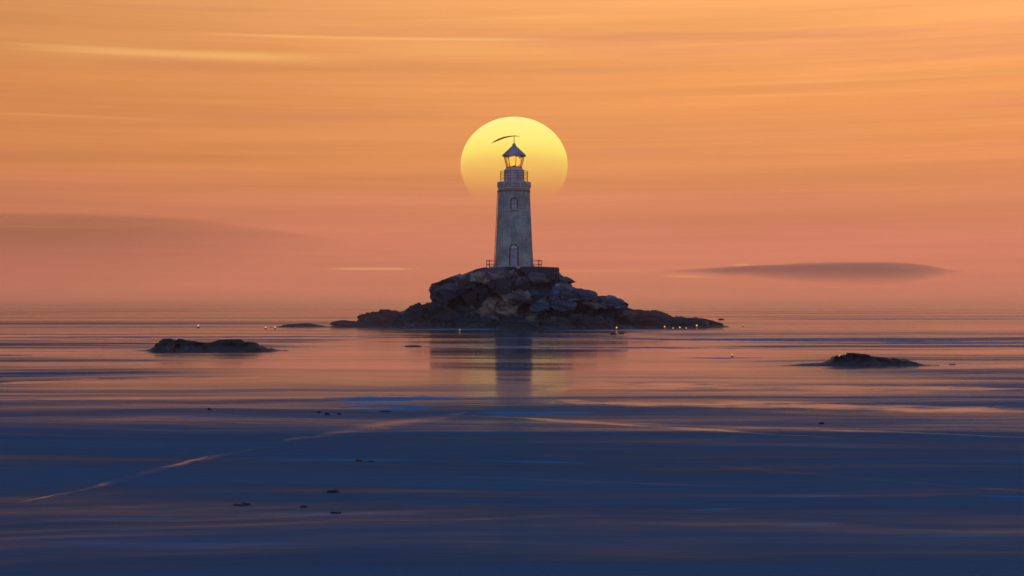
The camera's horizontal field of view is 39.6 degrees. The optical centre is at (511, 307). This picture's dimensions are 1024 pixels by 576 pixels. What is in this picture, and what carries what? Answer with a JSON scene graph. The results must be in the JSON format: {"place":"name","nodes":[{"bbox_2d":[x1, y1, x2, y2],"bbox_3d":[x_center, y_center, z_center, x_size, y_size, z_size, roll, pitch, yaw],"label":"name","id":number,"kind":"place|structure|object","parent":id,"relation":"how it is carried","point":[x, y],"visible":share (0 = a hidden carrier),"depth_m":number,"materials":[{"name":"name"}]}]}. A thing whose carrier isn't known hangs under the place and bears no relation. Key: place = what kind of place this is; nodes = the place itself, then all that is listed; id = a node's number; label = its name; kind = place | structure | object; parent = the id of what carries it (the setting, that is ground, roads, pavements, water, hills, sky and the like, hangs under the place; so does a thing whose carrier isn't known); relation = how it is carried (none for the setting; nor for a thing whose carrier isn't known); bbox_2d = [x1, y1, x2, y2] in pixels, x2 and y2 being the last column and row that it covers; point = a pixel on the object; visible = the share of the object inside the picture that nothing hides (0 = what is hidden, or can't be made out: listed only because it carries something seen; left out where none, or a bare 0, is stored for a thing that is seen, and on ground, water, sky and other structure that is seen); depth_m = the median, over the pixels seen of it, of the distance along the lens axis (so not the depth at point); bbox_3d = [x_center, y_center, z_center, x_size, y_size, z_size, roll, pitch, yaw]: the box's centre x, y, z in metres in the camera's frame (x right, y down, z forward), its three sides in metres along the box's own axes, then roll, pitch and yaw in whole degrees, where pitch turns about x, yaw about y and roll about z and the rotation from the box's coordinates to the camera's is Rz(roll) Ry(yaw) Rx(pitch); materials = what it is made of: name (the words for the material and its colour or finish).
{"place":"outdoors","nodes":[
{"label":"outdoors","id":0,"kind":"place"},
{"bbox_2d":[0,308,1023,575],"bbox_3d":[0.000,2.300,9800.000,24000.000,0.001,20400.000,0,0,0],"label":"water","id":1,"kind":"structure","parent":0,"point":[594,452],"depth_m":23.59,"materials":[{"name":"blue liquid"}]},
{"bbox_2d":[138,339,287,351],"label":"rock islet","id":2,"kind":"object","parent":1,"relation":"on","point":[229,345],"visible":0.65,"depth_m":75.38,"materials":[{"name":"grey stone"}]},
{"bbox_2d":[233,502,250,505],"bbox_3d":[-3.152,2.293,16.607,0.217,0.043,0.160,0,0,0],"label":"rock","id":3,"kind":"object","parent":1,"relation":"on","point":[241,504],"visible":1,"depth_m":16.55,"materials":[{"name":"black stone"}]},
{"bbox_2d":[277,323,326,326],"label":"rock islet","id":4,"kind":"object","parent":1,"relation":"on","point":[302,325],"visible":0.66,"depth_m":167.73,"materials":[{"name":"grey stone"}]},
{"bbox_2d":[327,489,339,492],"bbox_3d":[-2.232,2.292,17.746,0.163,0.050,0.122,0,0,0],"label":"rock","id":5,"kind":"object","parent":1,"relation":"on","point":[333,491],"visible":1,"depth_m":17.71,"materials":[{"name":"black stone"}]},
{"bbox_2d":[357,309,401,324],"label":"boulder","id":6,"kind":"object","parent":1,"relation":"in","point":[380,315],"visible":0.64,"depth_m":167.15,"materials":[{"name":"stone"}]},
{"bbox_2d":[781,353,939,366],"bbox_3d":[13.894,2.203,56.763,6.360,0.802,3.029,0,0,0],"label":"rock islet","id":7,"kind":"object","parent":1,"relation":"on","point":[853,359],"visible":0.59,"depth_m":56.24,"materials":[{"name":"grey stone"}]},
{"bbox_2d":[0,0,1023,307],"label":"sky","id":8,"kind":"structure","parent":0,"point":[154,153],"materials":[{"name":"orange"}]},
{"bbox_2d":[461,117,567,189],"bbox_3d":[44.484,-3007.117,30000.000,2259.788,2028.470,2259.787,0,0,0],"label":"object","id":9,"kind":"object","parent":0,"point":[539,145],"visible":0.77,"depth_m":29179.12,"materials":[{"name":"yellow"}]},
{"bbox_2d":[327,266,727,327],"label":"rocky island","id":10,"kind":"structure","parent":0,"point":[496,294],"depth_m":164.41,"materials":[{"name":"stone"}]},
{"bbox_2d":[329,320,379,326],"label":"boulder","id":11,"kind":"object","parent":10,"relation":"on","point":[342,323],"visible":0.95,"depth_m":166.47,"materials":[{"name":"grey stone"}]},
{"bbox_2d":[381,313,398,326],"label":"boulder","id":12,"kind":"object","parent":10,"relation":"on","point":[389,321],"visible":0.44,"depth_m":166.54,"materials":[{"name":"brown stone"}]},
{"bbox_2d":[388,302,445,327],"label":"boulder","id":13,"kind":"object","parent":10,"relation":"on","point":[411,316],"visible":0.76,"depth_m":163.66,"materials":[{"name":"stone"}]},
{"bbox_2d":[431,313,461,327],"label":"boulder","id":14,"kind":"object","parent":10,"relation":"on","point":[447,320],"visible":0.84,"depth_m":160.76,"materials":[{"name":"stone"}]},
{"bbox_2d":[454,314,492,327],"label":"boulder","id":15,"kind":"object","parent":10,"relation":"on","point":[471,321],"visible":0.81,"depth_m":159.84,"materials":[{"name":"stone"}]},
{"bbox_2d":[490,136,533,268],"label":"lighthouse","id":16,"kind":"object","parent":10,"relation":"on","point":[513,239],"visible":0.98,"depth_m":168.36,"materials":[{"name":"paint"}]},
{"bbox_2d":[509,244,518,265],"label":"door","id":17,"kind":"structure","parent":16,"relation":"in","point":[513,249],"depth_m":167.72,"materials":[{"name":"purple paint"}]},
{"bbox_2d":[510,197,517,209],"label":"window","id":18,"kind":"structure","parent":16,"relation":"in","point":[513,204],"depth_m":168.00,"materials":[{"name":"grey glass"}]},
{"bbox_2d":[486,259,541,267],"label":"terrace railing","id":19,"kind":"object","parent":10,"relation":"on","point":[531,262],"visible":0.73,"depth_m":169.28,"materials":[{"name":"metal"}]},
{"bbox_2d":[530,301,549,311],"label":"boulder","id":20,"kind":"object","parent":10,"relation":"on","point":[536,306],"visible":1,"depth_m":161.21,"materials":[{"name":"grey stone"}]},
{"bbox_2d":[550,299,576,311],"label":"boulder","id":21,"kind":"object","parent":10,"relation":"on","point":[564,305],"visible":1,"depth_m":161.51,"materials":[{"name":"grey stone"}]},
{"bbox_2d":[558,288,597,300],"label":"boulder","id":22,"kind":"object","parent":10,"relation":"on","point":[577,294],"visible":0.99,"depth_m":162.40,"materials":[{"name":"grey stone"}]},
{"bbox_2d":[574,314,614,327],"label":"boulder","id":23,"kind":"object","parent":10,"relation":"on","point":[597,321],"visible":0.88,"depth_m":161.23,"materials":[{"name":"stone"}]},
{"bbox_2d":[595,295,628,310],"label":"boulder","id":24,"kind":"object","parent":10,"relation":"on","point":[614,302],"visible":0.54,"depth_m":165.38,"materials":[{"name":"grey stone"}]},
{"bbox_2d":[616,309,673,327],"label":"boulder","id":25,"kind":"object","parent":10,"relation":"on","point":[637,318],"visible":0.95,"depth_m":163.86,"materials":[{"name":"stone"}]},
{"bbox_2d":[647,317,708,327],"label":"boulder","id":26,"kind":"object","parent":10,"relation":"on","point":[688,322],"visible":0.61,"depth_m":164.24,"materials":[{"name":"stone"}]}
]}

